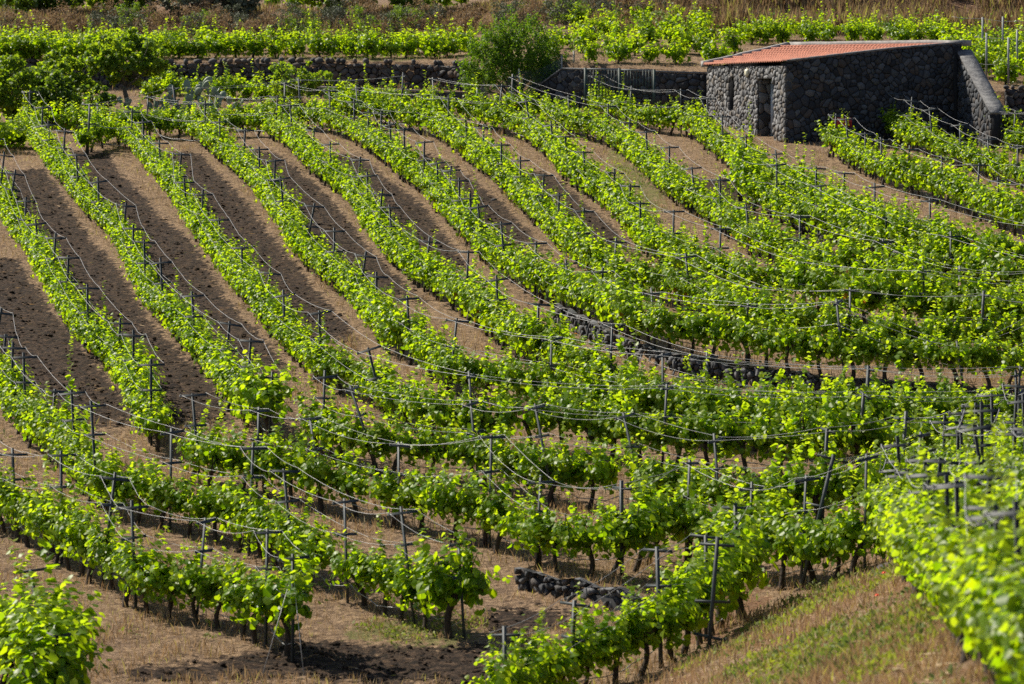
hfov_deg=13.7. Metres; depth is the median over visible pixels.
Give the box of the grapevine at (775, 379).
[751,365,822,406]
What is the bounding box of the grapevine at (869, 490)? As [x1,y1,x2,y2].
[863,464,937,516]
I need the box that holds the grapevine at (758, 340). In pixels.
[732,298,786,369]
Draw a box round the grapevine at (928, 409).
[915,400,972,449]
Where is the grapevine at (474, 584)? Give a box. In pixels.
[406,494,512,638]
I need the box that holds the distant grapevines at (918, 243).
[0,61,1023,683]
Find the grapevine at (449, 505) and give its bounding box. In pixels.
[405,457,488,539]
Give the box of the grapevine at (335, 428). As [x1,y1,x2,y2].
[321,397,373,466]
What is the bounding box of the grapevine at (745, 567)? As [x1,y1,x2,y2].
[646,508,753,644]
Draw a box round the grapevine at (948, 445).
[929,426,951,482]
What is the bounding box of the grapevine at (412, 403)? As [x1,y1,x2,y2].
[396,373,459,427]
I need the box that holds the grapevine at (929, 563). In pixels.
[911,493,985,650]
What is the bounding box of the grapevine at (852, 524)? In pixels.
[822,459,886,575]
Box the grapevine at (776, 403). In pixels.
[747,351,826,452]
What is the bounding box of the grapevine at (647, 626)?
[590,560,699,676]
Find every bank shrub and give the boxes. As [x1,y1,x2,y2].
[0,5,28,32]
[0,8,27,34]
[17,9,44,38]
[27,14,51,30]
[37,14,75,35]
[46,1,83,30]
[67,14,98,33]
[86,2,121,30]
[86,14,120,35]
[94,0,131,24]
[109,12,149,32]
[115,1,154,27]
[122,8,148,24]
[132,17,161,35]
[137,0,173,32]
[155,1,196,31]
[180,8,218,35]
[180,12,214,37]
[190,0,222,15]
[192,7,231,33]
[195,6,232,34]
[208,1,246,29]
[228,12,261,31]
[230,20,265,38]
[246,12,275,35]
[257,10,283,29]
[270,7,312,36]
[277,1,309,17]
[277,14,316,37]
[280,9,309,31]
[282,7,317,23]
[298,14,330,32]
[309,0,351,31]
[320,0,355,21]
[339,3,379,34]
[341,0,378,20]
[344,3,384,33]
[361,8,389,29]
[368,16,408,38]
[374,5,419,36]
[382,4,420,39]
[390,5,425,24]
[403,0,442,31]
[416,2,446,26]
[433,9,469,30]
[451,7,489,30]
[452,3,486,22]
[490,0,525,28]
[490,5,519,21]
[498,0,535,25]
[503,0,548,22]
[505,0,544,26]
[518,0,546,13]
[536,0,570,19]
[545,0,581,26]
[548,0,579,10]
[549,0,595,28]
[574,0,606,10]
[585,0,623,13]
[598,1,628,20]
[618,0,648,22]
[622,0,661,22]
[628,0,668,10]
[673,0,713,6]
[684,0,721,16]
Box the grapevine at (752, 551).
[682,518,770,627]
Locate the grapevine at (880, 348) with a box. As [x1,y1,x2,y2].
[863,302,923,381]
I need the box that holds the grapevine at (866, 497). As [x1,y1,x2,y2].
[857,388,907,535]
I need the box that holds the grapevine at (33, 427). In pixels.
[20,381,66,460]
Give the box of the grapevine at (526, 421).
[490,373,561,444]
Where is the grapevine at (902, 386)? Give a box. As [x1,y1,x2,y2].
[876,358,923,409]
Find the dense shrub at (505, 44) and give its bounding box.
[455,5,572,100]
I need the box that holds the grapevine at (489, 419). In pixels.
[455,319,517,439]
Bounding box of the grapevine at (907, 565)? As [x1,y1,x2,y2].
[899,500,915,586]
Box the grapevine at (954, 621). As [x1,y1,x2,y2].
[931,472,1023,683]
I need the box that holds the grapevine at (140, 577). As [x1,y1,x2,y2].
[116,526,198,612]
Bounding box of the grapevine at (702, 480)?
[680,453,738,509]
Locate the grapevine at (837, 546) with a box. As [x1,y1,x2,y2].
[793,469,866,580]
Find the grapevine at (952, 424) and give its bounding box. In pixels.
[933,381,956,482]
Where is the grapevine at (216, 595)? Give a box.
[170,540,264,628]
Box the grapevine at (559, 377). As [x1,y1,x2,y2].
[538,332,598,404]
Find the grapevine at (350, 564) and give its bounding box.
[321,529,381,605]
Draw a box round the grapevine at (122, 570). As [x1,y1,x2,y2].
[99,501,166,607]
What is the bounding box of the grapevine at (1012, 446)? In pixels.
[982,440,1020,498]
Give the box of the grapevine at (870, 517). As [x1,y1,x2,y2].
[869,505,883,548]
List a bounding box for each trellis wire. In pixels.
[0,183,140,388]
[0,346,447,543]
[0,478,280,592]
[1,167,136,362]
[1,442,305,554]
[2,454,274,556]
[3,309,469,539]
[4,140,163,362]
[5,374,451,576]
[8,342,458,569]
[15,473,304,591]
[22,91,258,373]
[23,107,240,367]
[37,109,262,372]
[39,93,277,367]
[82,122,1013,420]
[95,76,400,103]
[97,106,1013,391]
[99,105,1011,397]
[102,126,1013,423]
[105,89,398,117]
[116,75,402,103]
[117,89,397,117]
[145,96,1016,372]
[149,115,1010,401]
[151,96,1015,368]
[155,115,957,396]
[181,395,913,489]
[187,426,877,519]
[206,423,878,516]
[207,393,922,487]
[209,95,1013,377]
[218,114,1011,397]
[219,112,1008,399]
[221,96,1017,376]
[282,83,1022,346]
[285,103,976,367]
[292,84,1022,342]
[295,104,1023,364]
[313,376,1007,440]
[315,397,1010,468]
[338,401,1021,467]
[342,380,1022,437]
[354,89,1019,302]
[360,105,1015,326]
[362,87,1015,301]
[381,107,971,318]
[429,78,1017,284]
[436,97,941,297]
[438,78,1015,281]
[439,96,978,298]
[489,507,721,632]
[510,77,1021,274]
[511,92,1023,293]
[511,566,697,661]
[517,76,1023,271]
[524,564,726,664]
[526,506,747,633]
[589,75,1022,225]
[604,75,1023,223]
[736,157,1022,257]
[763,162,1022,255]
[828,114,1023,185]
[855,118,1014,182]
[880,445,1006,525]
[885,477,1013,574]
[891,96,1020,147]
[913,447,1022,519]
[930,409,1023,436]
[956,17,1009,21]
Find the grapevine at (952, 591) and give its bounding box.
[939,544,1023,674]
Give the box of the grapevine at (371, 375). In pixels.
[349,344,400,409]
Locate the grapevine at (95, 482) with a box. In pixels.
[68,440,151,514]
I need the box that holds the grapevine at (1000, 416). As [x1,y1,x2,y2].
[985,415,1009,462]
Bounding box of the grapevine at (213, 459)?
[186,402,244,490]
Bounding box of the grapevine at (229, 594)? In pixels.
[211,546,284,639]
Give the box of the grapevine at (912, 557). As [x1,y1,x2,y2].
[902,474,1023,594]
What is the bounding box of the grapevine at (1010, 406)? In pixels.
[986,387,1021,421]
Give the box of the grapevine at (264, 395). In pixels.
[226,349,310,439]
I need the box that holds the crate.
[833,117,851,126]
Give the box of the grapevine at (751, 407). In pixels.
[720,354,795,451]
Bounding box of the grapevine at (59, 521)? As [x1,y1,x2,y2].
[51,429,102,575]
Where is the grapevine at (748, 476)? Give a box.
[730,434,824,517]
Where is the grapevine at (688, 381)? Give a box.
[681,356,718,397]
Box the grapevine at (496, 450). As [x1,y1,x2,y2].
[479,427,537,493]
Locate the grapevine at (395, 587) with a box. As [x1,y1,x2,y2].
[358,541,431,623]
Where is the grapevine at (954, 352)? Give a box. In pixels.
[923,322,987,387]
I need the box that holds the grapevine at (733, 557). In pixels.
[673,527,752,635]
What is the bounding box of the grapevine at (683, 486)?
[627,439,695,564]
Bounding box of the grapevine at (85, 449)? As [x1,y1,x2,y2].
[46,425,104,494]
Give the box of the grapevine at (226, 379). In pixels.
[213,354,253,415]
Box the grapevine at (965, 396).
[925,367,999,419]
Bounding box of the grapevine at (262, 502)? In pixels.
[220,463,289,557]
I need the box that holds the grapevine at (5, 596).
[0,573,61,683]
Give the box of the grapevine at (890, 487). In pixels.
[873,460,949,543]
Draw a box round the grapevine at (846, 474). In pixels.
[809,421,887,511]
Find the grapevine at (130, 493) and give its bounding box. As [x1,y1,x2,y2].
[105,452,168,522]
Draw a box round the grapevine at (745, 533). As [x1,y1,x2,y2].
[689,491,780,619]
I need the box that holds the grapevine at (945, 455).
[929,437,997,478]
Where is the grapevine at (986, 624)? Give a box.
[958,475,1015,672]
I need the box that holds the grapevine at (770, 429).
[742,366,825,476]
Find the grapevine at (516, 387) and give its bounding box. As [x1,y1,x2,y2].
[490,289,533,408]
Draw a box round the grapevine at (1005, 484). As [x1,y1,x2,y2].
[996,455,1023,548]
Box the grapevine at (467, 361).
[436,337,483,397]
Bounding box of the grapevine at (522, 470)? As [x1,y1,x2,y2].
[487,425,571,501]
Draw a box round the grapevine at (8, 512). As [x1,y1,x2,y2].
[0,464,58,541]
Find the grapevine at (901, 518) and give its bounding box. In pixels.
[893,479,999,601]
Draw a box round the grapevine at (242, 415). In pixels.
[228,355,265,427]
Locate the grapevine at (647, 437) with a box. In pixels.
[607,368,680,466]
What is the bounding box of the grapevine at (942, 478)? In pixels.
[888,461,951,574]
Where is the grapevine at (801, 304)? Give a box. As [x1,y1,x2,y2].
[775,227,820,334]
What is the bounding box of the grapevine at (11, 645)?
[0,572,88,667]
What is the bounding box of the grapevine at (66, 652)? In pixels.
[0,582,110,683]
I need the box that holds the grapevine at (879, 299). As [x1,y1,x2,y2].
[841,251,915,318]
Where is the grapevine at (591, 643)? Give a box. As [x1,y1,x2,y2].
[556,599,631,683]
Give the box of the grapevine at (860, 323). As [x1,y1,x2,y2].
[827,284,890,342]
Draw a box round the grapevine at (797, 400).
[786,361,852,433]
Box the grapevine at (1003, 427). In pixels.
[959,419,1009,651]
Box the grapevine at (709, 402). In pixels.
[685,354,742,425]
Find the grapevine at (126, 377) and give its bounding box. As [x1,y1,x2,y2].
[116,359,166,394]
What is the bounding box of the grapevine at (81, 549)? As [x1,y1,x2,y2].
[45,496,118,583]
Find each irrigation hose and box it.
[5,523,295,644]
[55,449,466,626]
[91,143,854,465]
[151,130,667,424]
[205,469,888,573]
[224,128,802,427]
[297,122,1021,388]
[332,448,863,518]
[361,115,679,300]
[462,120,997,326]
[577,618,722,681]
[852,158,1022,228]
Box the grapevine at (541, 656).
[494,607,572,683]
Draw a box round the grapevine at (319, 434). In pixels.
[296,384,355,461]
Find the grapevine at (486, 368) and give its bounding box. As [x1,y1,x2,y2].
[461,337,525,403]
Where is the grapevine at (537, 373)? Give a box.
[499,342,579,403]
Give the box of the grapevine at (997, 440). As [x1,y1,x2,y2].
[979,421,1021,469]
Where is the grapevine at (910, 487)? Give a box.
[881,444,918,593]
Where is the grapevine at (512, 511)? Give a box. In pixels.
[473,457,542,553]
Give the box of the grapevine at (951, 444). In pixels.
[935,432,956,466]
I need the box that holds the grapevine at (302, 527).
[269,486,337,571]
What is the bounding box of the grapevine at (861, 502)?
[847,447,927,534]
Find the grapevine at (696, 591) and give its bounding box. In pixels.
[647,544,723,653]
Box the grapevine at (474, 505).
[435,463,515,545]
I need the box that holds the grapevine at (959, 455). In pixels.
[927,441,995,498]
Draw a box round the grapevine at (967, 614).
[917,495,1023,683]
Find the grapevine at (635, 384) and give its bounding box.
[608,295,656,417]
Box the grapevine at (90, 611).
[0,575,111,674]
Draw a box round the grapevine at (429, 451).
[388,408,460,477]
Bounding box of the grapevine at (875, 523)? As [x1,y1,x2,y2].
[863,477,893,531]
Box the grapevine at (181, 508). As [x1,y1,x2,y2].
[163,457,217,534]
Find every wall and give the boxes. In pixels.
[10,57,485,91]
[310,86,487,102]
[514,567,656,612]
[525,68,706,113]
[552,303,1023,405]
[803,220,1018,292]
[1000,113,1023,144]
[1003,85,1023,112]
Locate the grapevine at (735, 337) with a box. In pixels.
[707,285,768,366]
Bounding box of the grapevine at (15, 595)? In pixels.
[0,579,47,668]
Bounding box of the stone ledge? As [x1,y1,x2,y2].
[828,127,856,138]
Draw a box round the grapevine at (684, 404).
[648,345,722,422]
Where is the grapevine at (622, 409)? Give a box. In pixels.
[588,310,645,460]
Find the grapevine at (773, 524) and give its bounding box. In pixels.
[758,463,814,590]
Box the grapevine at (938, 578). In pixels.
[931,529,994,683]
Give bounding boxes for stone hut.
[701,40,1005,150]
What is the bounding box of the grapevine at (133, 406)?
[118,372,163,436]
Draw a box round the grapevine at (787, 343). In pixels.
[763,294,816,380]
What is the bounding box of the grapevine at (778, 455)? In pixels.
[728,385,794,577]
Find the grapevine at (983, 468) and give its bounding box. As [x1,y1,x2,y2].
[970,430,1011,513]
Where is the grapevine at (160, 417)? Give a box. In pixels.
[129,392,181,451]
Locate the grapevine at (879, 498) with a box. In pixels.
[873,478,922,529]
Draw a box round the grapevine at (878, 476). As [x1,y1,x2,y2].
[842,439,907,520]
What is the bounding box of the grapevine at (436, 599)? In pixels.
[390,555,451,631]
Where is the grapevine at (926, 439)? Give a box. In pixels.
[888,403,941,451]
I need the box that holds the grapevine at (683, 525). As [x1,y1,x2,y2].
[662,461,711,563]
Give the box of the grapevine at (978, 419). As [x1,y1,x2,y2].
[963,414,1006,452]
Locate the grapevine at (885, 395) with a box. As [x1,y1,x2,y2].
[843,308,915,452]
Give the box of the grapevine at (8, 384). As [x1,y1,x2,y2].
[0,360,33,414]
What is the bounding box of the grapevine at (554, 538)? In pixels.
[521,470,594,572]
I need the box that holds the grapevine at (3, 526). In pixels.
[0,449,25,532]
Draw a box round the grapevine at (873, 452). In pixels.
[868,415,928,483]
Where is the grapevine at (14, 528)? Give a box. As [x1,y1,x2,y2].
[0,481,54,547]
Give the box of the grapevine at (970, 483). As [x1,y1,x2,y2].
[928,397,1022,615]
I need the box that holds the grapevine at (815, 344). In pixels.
[795,301,847,379]
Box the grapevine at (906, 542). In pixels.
[882,465,979,595]
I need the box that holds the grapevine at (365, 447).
[336,391,404,471]
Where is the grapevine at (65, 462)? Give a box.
[47,408,105,485]
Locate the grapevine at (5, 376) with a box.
[0,346,37,418]
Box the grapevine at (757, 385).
[724,379,781,403]
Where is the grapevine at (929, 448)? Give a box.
[916,431,987,486]
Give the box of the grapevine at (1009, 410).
[985,390,1021,426]
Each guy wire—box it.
[262,585,288,674]
[294,583,303,675]
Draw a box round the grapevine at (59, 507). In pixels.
[28,466,90,563]
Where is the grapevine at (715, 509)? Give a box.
[683,467,733,550]
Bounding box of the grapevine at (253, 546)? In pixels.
[236,462,305,565]
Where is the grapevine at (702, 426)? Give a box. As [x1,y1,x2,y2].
[669,395,741,471]
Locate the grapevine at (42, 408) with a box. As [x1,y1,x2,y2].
[31,388,99,467]
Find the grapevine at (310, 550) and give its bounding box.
[275,512,343,589]
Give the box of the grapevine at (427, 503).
[391,457,462,530]
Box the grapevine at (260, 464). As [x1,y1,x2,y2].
[243,361,292,499]
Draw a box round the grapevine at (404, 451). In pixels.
[363,415,427,472]
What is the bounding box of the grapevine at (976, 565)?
[933,489,1023,654]
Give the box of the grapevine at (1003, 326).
[969,284,1022,352]
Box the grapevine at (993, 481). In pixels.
[970,454,1023,512]
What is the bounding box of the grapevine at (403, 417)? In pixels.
[370,365,428,430]
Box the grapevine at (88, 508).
[48,431,97,569]
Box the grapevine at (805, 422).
[779,377,866,472]
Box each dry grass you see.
[0,0,1023,37]
[0,0,1023,683]
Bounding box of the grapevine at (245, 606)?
[235,558,299,644]
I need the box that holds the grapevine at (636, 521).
[590,482,676,574]
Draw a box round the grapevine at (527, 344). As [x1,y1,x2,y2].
[496,297,567,368]
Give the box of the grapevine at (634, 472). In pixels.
[614,428,697,501]
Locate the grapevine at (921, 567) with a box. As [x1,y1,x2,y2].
[913,501,985,619]
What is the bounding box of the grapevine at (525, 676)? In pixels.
[483,607,559,683]
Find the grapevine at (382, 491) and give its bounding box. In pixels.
[362,429,435,527]
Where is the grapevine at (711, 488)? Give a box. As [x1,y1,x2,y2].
[704,435,783,513]
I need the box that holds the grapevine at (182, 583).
[165,526,229,623]
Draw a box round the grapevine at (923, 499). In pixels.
[889,450,954,573]
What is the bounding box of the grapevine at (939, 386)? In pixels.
[895,365,959,413]
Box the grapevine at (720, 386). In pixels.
[703,362,743,400]
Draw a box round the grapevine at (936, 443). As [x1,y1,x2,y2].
[913,437,953,470]
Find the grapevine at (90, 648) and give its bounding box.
[4,593,113,680]
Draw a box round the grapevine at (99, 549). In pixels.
[84,517,143,589]
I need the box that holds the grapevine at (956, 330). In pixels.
[941,288,991,349]
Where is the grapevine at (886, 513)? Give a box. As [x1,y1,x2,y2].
[876,464,922,589]
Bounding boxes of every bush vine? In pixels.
[0,1,14,9]
[0,25,18,39]
[0,27,15,57]
[0,107,30,148]
[0,108,22,148]
[0,113,14,146]
[2,16,26,36]
[3,27,32,59]
[12,30,50,64]
[18,12,42,57]
[18,93,62,124]
[23,20,70,59]
[24,19,54,38]
[29,10,63,53]
[38,97,84,130]
[49,27,75,47]
[52,23,86,59]
[55,20,79,48]
[58,86,85,113]
[62,19,92,46]
[63,88,105,131]
[69,0,88,9]
[72,24,91,62]
[75,27,114,54]
[76,15,107,38]
[79,18,110,44]
[89,100,116,118]
[107,22,128,47]
[111,17,127,55]
[113,18,138,36]
[138,19,160,37]
[139,76,165,101]
[140,29,162,49]
[142,31,165,56]
[152,56,181,90]
[154,25,193,52]
[155,16,173,56]
[155,70,184,94]
[165,19,189,43]
[166,21,191,57]
[177,67,206,93]
[179,32,214,58]
[192,16,213,50]
[192,18,242,57]
[194,63,233,98]
[199,16,234,48]
[215,61,245,97]
[224,24,252,57]
[228,26,275,57]
[230,17,255,52]
[231,72,262,98]
[244,59,279,102]
[247,25,276,51]
[255,28,294,56]
[259,17,297,52]
[262,0,283,7]
[266,62,286,100]
[274,84,307,102]
[283,20,309,49]
[283,26,309,57]
[284,0,304,6]
[295,17,340,56]
[301,4,331,52]
[315,21,348,56]
[320,73,354,102]
[326,27,347,51]
[334,76,364,103]
[337,24,358,56]
[344,14,371,52]
[354,27,378,58]
[357,16,386,43]
[357,81,385,100]
[370,67,406,102]
[376,29,404,56]
[378,21,410,44]
[387,28,422,57]
[388,78,418,104]
[399,22,428,52]
[412,79,444,101]
[418,18,450,58]
[422,0,438,7]
[425,12,469,56]
[433,17,468,42]
[435,0,454,6]
[451,0,470,4]
[454,18,479,39]
[454,18,485,52]
[528,13,567,52]
[545,19,577,48]
[562,13,597,52]
[566,2,594,27]
[569,10,603,46]
[571,6,608,34]
[573,28,609,63]
[593,8,622,36]
[596,19,628,55]
[597,0,631,24]
[602,13,640,46]
[605,27,634,63]
[623,19,647,54]
[630,1,655,20]
[631,14,670,46]
[633,1,657,33]
[633,33,670,62]
[650,0,684,22]
[654,9,681,33]
[654,35,696,63]
[660,0,695,43]
[664,19,698,51]
[679,17,724,52]
[682,3,714,34]
[687,2,723,42]
[689,4,713,23]
[698,35,732,64]
[711,20,758,54]
[726,17,758,37]
[741,8,764,43]
[752,8,775,38]
[753,8,787,43]
[763,14,802,43]
[771,5,800,38]
[793,6,817,39]
[798,10,824,41]
[809,1,839,39]
[815,9,840,41]
[838,9,872,40]
[839,3,873,38]
[861,9,881,38]
[861,14,884,40]
[880,6,909,38]
[881,16,918,39]
[896,9,919,33]
[907,8,933,39]
[918,11,947,39]
[921,15,952,39]
[933,8,966,39]
[938,12,974,48]
[940,27,977,48]
[954,30,993,52]
[964,25,1009,47]
[965,8,996,44]
[972,27,993,74]
[975,22,1006,56]
[979,47,1023,78]
[982,39,1012,68]
[985,12,1023,51]
[991,26,1023,64]
[992,50,1020,84]
[999,16,1023,52]
[1009,7,1023,41]
[1011,42,1023,72]
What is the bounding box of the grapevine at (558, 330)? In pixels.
[517,310,574,372]
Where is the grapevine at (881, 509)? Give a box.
[867,441,951,535]
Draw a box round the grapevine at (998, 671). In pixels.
[977,534,1023,679]
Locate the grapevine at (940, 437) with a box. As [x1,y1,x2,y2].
[909,428,955,465]
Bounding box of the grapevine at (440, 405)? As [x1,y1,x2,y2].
[393,370,464,435]
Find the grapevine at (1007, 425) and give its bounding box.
[964,415,1022,451]
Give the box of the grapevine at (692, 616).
[639,535,719,661]
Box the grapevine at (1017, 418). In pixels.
[987,410,1021,459]
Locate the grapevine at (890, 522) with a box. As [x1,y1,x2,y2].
[886,464,927,571]
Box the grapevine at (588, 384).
[557,347,608,410]
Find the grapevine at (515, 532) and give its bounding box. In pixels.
[491,486,559,566]
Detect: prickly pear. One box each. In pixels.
[117,96,137,110]
[148,89,171,114]
[167,76,212,112]
[190,82,225,112]
[226,96,243,110]
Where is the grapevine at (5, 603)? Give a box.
[0,550,105,667]
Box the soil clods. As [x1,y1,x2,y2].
[0,150,798,683]
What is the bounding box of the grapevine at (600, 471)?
[544,421,639,510]
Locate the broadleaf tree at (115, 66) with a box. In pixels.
[83,26,169,105]
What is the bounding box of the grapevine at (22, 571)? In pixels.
[8,553,83,674]
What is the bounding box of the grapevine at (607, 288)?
[599,209,647,339]
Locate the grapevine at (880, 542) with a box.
[869,463,911,562]
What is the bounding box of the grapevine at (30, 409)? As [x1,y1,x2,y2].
[12,390,51,453]
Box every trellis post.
[0,151,13,185]
[0,308,13,335]
[0,334,18,362]
[0,342,25,418]
[0,448,27,534]
[4,169,24,225]
[10,352,37,440]
[13,567,47,607]
[15,197,35,226]
[21,90,38,114]
[25,219,46,245]
[34,106,50,129]
[38,625,72,654]
[39,121,57,145]
[41,389,68,461]
[44,232,66,268]
[48,451,76,563]
[56,128,73,155]
[57,255,79,295]
[57,390,85,482]
[66,154,85,206]
[76,284,99,322]
[77,401,105,509]
[82,103,97,154]
[88,177,107,228]
[96,103,104,142]
[99,472,130,586]
[108,318,132,347]
[115,203,136,226]
[116,500,148,609]
[120,330,146,361]
[122,224,143,248]
[123,109,140,151]
[133,240,155,279]
[134,119,151,146]
[137,359,164,445]
[145,95,152,136]
[149,258,172,326]
[150,140,168,162]
[160,428,184,528]
[169,85,180,132]
[172,152,190,177]
[174,178,194,223]
[179,392,206,483]
[180,291,204,358]
[193,190,213,220]
[194,517,217,615]
[196,101,213,148]
[205,94,216,115]
[208,218,229,246]
[211,118,228,162]
[217,320,242,351]
[231,246,252,299]
[236,128,253,179]
[237,338,263,420]
[240,442,267,555]
[250,146,268,170]
[250,407,270,495]
[254,529,282,646]
[258,268,281,295]
[263,372,281,445]
[265,158,284,197]
[269,96,286,141]
[269,468,299,534]
[270,176,290,235]
[272,289,295,351]
[278,554,309,662]
[280,82,290,106]
[281,104,298,151]
[296,77,302,122]
[301,416,324,511]
[302,203,324,264]
[305,128,322,148]
[307,310,331,382]
[312,370,338,454]
[321,141,339,190]
[322,89,337,133]
[323,228,345,290]
[332,498,359,603]
[345,384,379,473]
[346,100,362,142]
[350,156,369,183]
[351,86,361,120]
[354,251,376,311]
[356,345,386,415]
[357,172,377,202]
[360,110,376,151]
[365,272,388,301]
[371,189,391,245]
[373,112,390,160]
[379,205,400,258]
[381,121,395,166]
[387,506,417,626]
[389,442,410,529]
[395,128,412,181]
[396,296,418,356]
[400,72,404,121]
[414,94,430,134]
[415,141,433,194]
[418,236,440,291]
[427,161,446,213]
[429,77,437,100]
[440,96,457,146]
[441,166,460,191]
[445,318,468,391]
[449,178,469,208]
[449,540,471,639]
[457,118,471,161]
[457,250,479,317]
[460,193,480,235]
[462,399,483,487]
[466,371,474,401]
[468,204,488,261]
[474,124,492,173]
[478,435,505,547]
[485,275,508,344]
[491,221,511,274]
[491,626,521,667]
[492,143,510,188]
[494,84,509,131]
[508,74,517,112]
[511,156,529,208]
[517,99,535,147]
[525,241,546,297]
[527,302,550,362]
[527,475,555,567]
[528,403,555,506]
[534,174,553,197]
[542,121,559,163]
[542,336,562,400]
[549,193,569,245]
[555,259,577,308]
[556,136,574,180]
[560,95,576,135]
[560,600,590,682]
[573,208,594,267]
[574,151,592,197]
[591,268,614,324]
[600,104,616,146]
[601,323,625,390]
[605,169,624,214]
[605,276,624,335]
[606,238,626,263]
[612,480,633,574]
[615,411,641,493]
[620,184,639,204]
[621,119,638,160]
[624,86,639,124]
[630,201,650,249]
[637,131,655,180]
[642,288,661,347]
[643,546,673,668]
[656,351,671,394]
[660,146,678,198]
[660,384,674,469]
[664,210,684,237]
[675,89,687,136]
[676,253,697,314]
[682,167,701,216]
[683,459,699,562]
[690,532,722,641]
[693,536,734,652]
[697,350,718,382]
[699,98,716,148]
[708,433,724,516]
[710,176,729,207]
[710,225,731,282]
[713,114,730,162]
[722,503,748,619]
[736,205,756,254]
[737,134,755,150]
[739,482,764,514]
[740,304,757,365]
[744,283,765,302]
[767,150,784,170]
[767,163,786,218]
[791,215,809,246]
[794,475,820,586]
[795,260,813,304]
[798,453,848,590]
[806,167,825,193]
[811,184,829,241]
[820,427,835,523]
[828,113,844,156]
[833,299,845,377]
[835,172,854,194]
[838,118,855,162]
[844,288,857,338]
[856,132,874,176]
[856,390,870,472]
[857,454,878,570]
[864,366,874,452]
[865,183,884,207]
[872,137,890,178]
[873,239,894,265]
[877,216,888,243]
[879,466,911,482]
[880,436,915,492]
[885,460,902,468]
[886,92,902,139]
[893,411,918,455]
[896,465,915,483]
[900,145,919,193]
[904,97,920,147]
[905,451,945,496]
[906,465,950,505]
[909,447,938,464]
[914,432,930,468]
[917,266,930,294]
[920,198,940,223]
[920,457,961,508]
[921,108,938,157]
[923,475,964,528]
[929,415,958,455]
[932,477,981,530]
[933,155,950,205]
[942,231,960,275]
[942,433,972,464]
[944,419,977,459]
[948,409,977,447]
[951,123,969,168]
[954,266,966,289]
[955,423,994,482]
[956,341,963,386]
[958,424,991,464]
[961,403,989,437]
[963,402,999,470]
[963,469,1016,531]
[963,503,1020,545]
[965,504,1023,673]
[970,163,988,218]
[976,393,1007,441]
[980,136,996,178]
[980,291,988,328]
[984,500,1023,572]
[988,177,1008,228]
[995,424,1023,469]
[1001,383,1023,439]
[1007,111,1023,151]
[1007,394,1023,453]
[1010,144,1023,184]
[1010,425,1023,467]
[1014,370,1018,384]
[1017,388,1023,425]
[1018,366,1023,397]
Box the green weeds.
[3,34,1008,683]
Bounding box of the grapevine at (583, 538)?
[550,492,631,575]
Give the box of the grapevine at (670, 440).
[638,399,710,470]
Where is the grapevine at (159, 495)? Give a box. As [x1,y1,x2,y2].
[134,448,207,529]
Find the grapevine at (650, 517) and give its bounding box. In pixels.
[604,475,673,571]
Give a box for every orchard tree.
[0,0,84,14]
[89,0,153,13]
[129,0,261,17]
[294,0,377,14]
[372,0,428,8]
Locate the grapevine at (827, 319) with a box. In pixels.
[790,283,870,341]
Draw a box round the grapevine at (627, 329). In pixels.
[599,254,645,337]
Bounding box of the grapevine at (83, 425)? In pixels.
[30,405,95,480]
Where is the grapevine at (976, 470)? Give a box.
[952,456,998,488]
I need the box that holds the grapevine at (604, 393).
[578,358,637,410]
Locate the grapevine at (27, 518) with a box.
[13,478,85,554]
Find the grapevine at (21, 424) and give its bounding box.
[0,385,50,448]
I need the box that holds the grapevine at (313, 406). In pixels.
[293,378,361,451]
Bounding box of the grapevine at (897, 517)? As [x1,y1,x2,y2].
[889,470,946,564]
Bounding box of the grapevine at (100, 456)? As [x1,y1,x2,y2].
[73,440,118,503]
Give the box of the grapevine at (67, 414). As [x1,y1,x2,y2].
[42,333,94,473]
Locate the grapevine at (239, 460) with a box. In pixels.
[197,417,276,494]
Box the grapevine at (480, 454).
[466,349,515,488]
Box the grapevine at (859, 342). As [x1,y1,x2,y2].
[821,303,884,379]
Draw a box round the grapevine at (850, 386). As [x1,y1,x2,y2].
[836,347,899,407]
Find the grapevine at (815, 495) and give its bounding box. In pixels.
[777,432,863,518]
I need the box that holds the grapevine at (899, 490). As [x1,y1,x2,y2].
[872,487,905,575]
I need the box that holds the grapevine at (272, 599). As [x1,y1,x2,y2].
[222,529,328,655]
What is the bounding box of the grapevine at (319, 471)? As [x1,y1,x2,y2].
[281,423,363,512]
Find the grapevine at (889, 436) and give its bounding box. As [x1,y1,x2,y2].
[864,388,938,460]
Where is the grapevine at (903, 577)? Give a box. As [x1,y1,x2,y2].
[886,386,961,582]
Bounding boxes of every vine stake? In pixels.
[981,17,983,41]
[985,33,987,76]
[1002,16,1003,44]
[1007,37,1009,84]
[1016,29,1017,65]
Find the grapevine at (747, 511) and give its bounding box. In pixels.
[691,466,777,558]
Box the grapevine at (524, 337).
[508,298,556,362]
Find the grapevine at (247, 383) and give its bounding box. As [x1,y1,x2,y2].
[220,349,275,433]
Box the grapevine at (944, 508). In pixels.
[912,489,952,607]
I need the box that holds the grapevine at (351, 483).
[311,432,372,516]
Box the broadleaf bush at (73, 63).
[27,46,102,95]
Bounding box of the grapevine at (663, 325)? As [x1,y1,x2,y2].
[642,293,695,350]
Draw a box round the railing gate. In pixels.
[584,68,655,119]
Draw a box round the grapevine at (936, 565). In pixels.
[923,484,1013,658]
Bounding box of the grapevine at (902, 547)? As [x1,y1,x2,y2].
[883,476,950,603]
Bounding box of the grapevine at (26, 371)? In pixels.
[0,338,33,412]
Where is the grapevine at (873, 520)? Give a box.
[863,481,894,565]
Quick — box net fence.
[476,51,574,100]
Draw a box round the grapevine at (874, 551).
[872,491,909,583]
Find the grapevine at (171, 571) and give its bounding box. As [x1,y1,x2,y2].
[143,539,207,618]
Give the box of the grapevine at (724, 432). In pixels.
[706,398,773,474]
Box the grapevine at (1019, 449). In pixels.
[994,409,1023,460]

